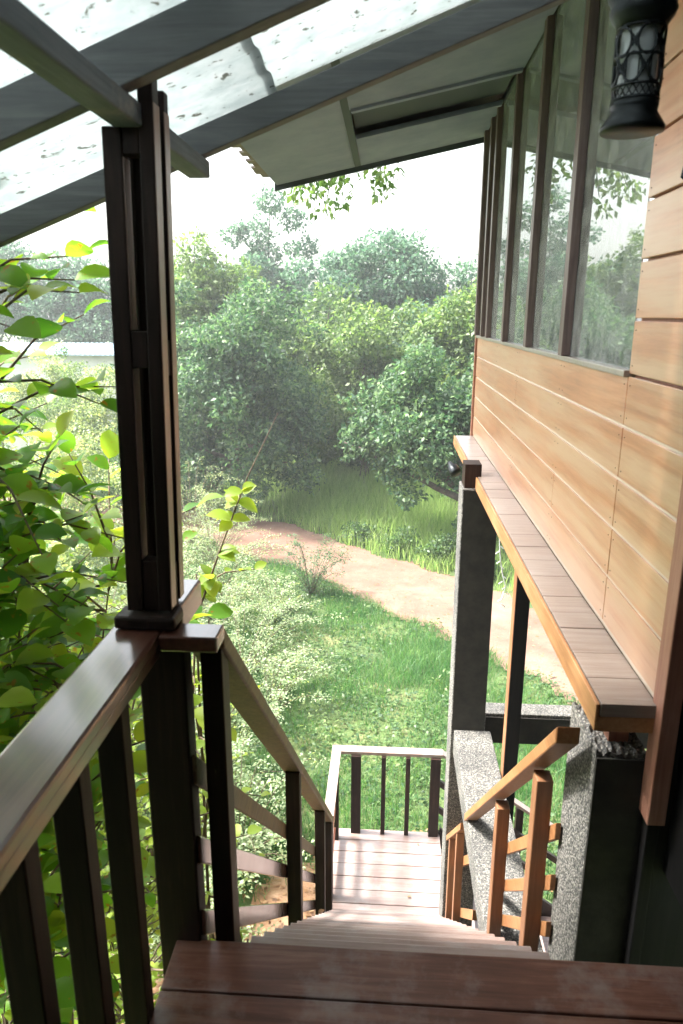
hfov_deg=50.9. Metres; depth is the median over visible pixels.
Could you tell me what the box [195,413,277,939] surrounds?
sapling whip
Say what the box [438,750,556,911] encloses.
stair railing
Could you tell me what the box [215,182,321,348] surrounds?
tall tree
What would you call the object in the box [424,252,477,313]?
tall tree
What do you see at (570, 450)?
house
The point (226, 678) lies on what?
stair railing
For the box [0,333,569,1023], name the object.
ground
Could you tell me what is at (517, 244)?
window
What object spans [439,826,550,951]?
staircase
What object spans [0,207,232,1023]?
broadleaf shrub
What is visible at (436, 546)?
verge plant
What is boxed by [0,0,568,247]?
canopy
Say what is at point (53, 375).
garden bush
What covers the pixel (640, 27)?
hanging lantern
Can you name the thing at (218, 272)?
tall tree
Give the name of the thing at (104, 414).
garden bush
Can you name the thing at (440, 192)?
sky
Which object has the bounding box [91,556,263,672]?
arching shrub
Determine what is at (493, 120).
window
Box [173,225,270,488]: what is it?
light tree
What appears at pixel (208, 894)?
stair sprig
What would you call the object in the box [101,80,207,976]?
veranda post
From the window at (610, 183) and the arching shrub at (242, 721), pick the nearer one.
the window at (610, 183)
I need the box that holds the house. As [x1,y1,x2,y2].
[232,0,682,966]
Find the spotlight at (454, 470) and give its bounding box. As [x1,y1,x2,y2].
[448,461,460,477]
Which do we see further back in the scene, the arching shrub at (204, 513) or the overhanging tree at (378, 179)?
the arching shrub at (204, 513)
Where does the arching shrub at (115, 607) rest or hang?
on the ground at (384, 735)
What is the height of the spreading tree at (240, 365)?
7.819 m
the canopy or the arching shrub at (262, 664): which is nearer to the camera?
the canopy
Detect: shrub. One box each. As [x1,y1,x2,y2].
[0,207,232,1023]
[0,436,260,1023]
[88,520,265,608]
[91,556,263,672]
[95,582,200,745]
[105,688,263,851]
[107,811,274,990]
[118,547,287,627]
[138,606,286,744]
[181,456,263,543]
[182,489,271,561]
[182,513,290,598]
[191,594,345,673]
[195,680,287,801]
[199,734,328,884]
[200,642,342,723]
[219,569,324,636]
[267,532,360,595]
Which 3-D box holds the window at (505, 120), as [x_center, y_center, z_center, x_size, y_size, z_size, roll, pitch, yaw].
[1.155,-2.121,5.150,0.044,1.717,0.902,1,15,4]
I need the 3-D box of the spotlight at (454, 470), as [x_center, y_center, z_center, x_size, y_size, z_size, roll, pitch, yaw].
[0.903,-0.358,5.829,0.100,0.130,0.100,-33,-29,12]
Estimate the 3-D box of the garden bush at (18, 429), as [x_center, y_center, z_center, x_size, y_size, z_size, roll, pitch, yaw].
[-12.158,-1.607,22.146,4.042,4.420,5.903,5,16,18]
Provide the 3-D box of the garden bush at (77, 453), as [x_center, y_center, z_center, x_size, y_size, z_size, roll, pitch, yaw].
[-7.502,-0.481,19.490,4.829,3.681,3.992,-9,18,-30]
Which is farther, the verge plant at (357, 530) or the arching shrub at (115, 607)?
the verge plant at (357, 530)
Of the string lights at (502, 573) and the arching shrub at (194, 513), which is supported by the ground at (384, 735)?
the arching shrub at (194, 513)
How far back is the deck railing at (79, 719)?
1.32 m
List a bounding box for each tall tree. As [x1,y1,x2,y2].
[0,239,49,342]
[16,248,112,343]
[174,253,279,304]
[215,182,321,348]
[262,225,452,340]
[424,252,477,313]
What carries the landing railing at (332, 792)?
on the landing
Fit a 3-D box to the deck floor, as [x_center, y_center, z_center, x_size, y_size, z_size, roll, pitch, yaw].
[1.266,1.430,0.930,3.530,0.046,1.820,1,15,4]
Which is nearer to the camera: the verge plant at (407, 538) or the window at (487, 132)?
the window at (487, 132)
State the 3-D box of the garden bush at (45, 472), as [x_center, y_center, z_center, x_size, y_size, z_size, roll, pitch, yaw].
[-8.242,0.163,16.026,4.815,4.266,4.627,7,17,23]
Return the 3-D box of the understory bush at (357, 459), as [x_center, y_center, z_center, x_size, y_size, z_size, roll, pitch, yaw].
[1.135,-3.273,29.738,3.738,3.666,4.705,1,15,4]
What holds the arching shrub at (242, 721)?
on the ground at (384, 735)
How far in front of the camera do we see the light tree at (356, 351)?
25.88 m
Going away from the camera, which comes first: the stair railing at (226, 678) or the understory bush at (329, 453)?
the stair railing at (226, 678)
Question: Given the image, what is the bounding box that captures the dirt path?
[2,494,579,704]
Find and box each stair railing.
[159,623,333,941]
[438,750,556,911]
[445,823,476,922]
[464,727,580,951]
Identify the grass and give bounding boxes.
[207,451,514,592]
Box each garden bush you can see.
[0,374,44,446]
[0,396,43,469]
[0,442,64,521]
[0,499,126,638]
[2,427,122,550]
[4,343,90,467]
[25,344,116,457]
[41,364,119,500]
[83,423,200,510]
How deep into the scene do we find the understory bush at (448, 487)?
24.28 m
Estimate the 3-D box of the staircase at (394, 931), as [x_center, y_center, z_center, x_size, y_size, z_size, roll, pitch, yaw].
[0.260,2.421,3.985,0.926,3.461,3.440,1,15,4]
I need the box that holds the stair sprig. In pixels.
[158,853,275,967]
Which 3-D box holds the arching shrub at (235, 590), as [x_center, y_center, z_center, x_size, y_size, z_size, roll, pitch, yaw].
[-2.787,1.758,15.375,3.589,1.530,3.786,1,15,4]
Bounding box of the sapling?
[148,561,270,938]
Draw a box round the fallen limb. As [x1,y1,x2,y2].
[344,442,462,500]
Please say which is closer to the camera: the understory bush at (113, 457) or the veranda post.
the veranda post
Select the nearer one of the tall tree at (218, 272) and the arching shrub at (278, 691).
the arching shrub at (278, 691)
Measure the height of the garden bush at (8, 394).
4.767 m
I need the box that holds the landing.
[333,828,440,914]
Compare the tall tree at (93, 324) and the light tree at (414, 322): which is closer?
the light tree at (414, 322)
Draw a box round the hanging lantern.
[599,0,678,139]
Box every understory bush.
[83,425,201,487]
[274,370,350,468]
[330,402,375,470]
[440,482,458,501]
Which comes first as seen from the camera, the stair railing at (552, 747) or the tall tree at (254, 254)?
the stair railing at (552, 747)
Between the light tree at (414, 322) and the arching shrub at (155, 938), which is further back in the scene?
the light tree at (414, 322)
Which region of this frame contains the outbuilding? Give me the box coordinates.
[0,342,116,458]
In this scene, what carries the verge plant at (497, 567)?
on the ground at (384, 735)
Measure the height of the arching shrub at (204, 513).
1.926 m
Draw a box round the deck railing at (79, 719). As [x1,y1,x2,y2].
[0,626,162,1023]
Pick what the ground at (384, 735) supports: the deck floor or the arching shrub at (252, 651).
the arching shrub at (252, 651)
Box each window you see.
[474,128,489,334]
[480,110,503,336]
[485,73,524,339]
[500,33,543,344]
[523,0,585,352]
[558,0,664,369]
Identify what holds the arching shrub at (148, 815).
on the ground at (384, 735)
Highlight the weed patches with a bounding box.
[197,570,645,857]
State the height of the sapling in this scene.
5.384 m
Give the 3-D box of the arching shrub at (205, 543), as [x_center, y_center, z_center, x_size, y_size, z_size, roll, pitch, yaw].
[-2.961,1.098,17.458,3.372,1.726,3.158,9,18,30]
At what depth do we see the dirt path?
18.00 m
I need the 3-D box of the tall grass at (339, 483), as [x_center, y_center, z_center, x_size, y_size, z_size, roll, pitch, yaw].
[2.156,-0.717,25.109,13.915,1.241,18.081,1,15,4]
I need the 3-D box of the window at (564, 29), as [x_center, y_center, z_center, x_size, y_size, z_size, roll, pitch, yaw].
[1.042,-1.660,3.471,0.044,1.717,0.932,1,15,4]
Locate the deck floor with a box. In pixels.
[149,940,682,1023]
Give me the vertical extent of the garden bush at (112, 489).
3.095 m
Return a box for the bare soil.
[153,862,314,1001]
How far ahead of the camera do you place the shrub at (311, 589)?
17.00 m
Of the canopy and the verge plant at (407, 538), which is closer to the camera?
the canopy
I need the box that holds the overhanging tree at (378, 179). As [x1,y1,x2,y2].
[283,163,405,220]
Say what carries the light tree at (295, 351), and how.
on the ground at (384, 735)
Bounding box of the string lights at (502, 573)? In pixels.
[495,539,508,606]
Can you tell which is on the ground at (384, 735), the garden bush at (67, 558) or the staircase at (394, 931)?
the garden bush at (67, 558)
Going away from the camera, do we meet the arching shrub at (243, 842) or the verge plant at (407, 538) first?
the arching shrub at (243, 842)
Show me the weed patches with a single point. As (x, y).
(339, 734)
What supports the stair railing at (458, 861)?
attached to the staircase at (394, 931)
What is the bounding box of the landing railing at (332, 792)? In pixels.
[325,745,442,888]
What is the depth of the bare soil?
8.26 m
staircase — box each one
[250,909,549,959]
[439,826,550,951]
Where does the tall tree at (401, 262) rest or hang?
on the ground at (384, 735)
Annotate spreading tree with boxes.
[110,275,333,513]
[333,333,500,544]
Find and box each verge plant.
[340,520,391,546]
[377,524,423,554]
[413,529,456,566]
[494,560,509,579]
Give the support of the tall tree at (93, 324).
on the ground at (384, 735)
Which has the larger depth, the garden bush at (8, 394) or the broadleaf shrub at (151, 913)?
the garden bush at (8, 394)
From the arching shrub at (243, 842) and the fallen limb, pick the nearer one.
the arching shrub at (243, 842)
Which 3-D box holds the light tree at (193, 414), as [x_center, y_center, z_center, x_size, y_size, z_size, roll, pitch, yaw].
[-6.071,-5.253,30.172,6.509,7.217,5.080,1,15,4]
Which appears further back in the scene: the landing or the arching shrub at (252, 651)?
the arching shrub at (252, 651)
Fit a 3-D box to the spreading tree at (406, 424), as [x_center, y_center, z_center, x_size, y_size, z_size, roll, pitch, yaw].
[3.090,-1.949,20.613,6.733,6.245,5.610,1,15,4]
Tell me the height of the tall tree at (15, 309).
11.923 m
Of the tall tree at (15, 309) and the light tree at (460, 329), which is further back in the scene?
the tall tree at (15, 309)
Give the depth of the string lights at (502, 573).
4.50 m
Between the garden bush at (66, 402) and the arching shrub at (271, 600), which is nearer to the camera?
the arching shrub at (271, 600)
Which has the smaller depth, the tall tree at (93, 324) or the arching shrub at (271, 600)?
the arching shrub at (271, 600)
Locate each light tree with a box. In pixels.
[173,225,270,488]
[178,380,205,449]
[274,276,388,447]
[294,296,443,479]
[341,295,460,394]
[397,277,476,404]
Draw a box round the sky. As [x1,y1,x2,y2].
[0,143,654,320]
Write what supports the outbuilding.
on the ground at (384, 735)
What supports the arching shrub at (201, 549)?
on the ground at (384, 735)

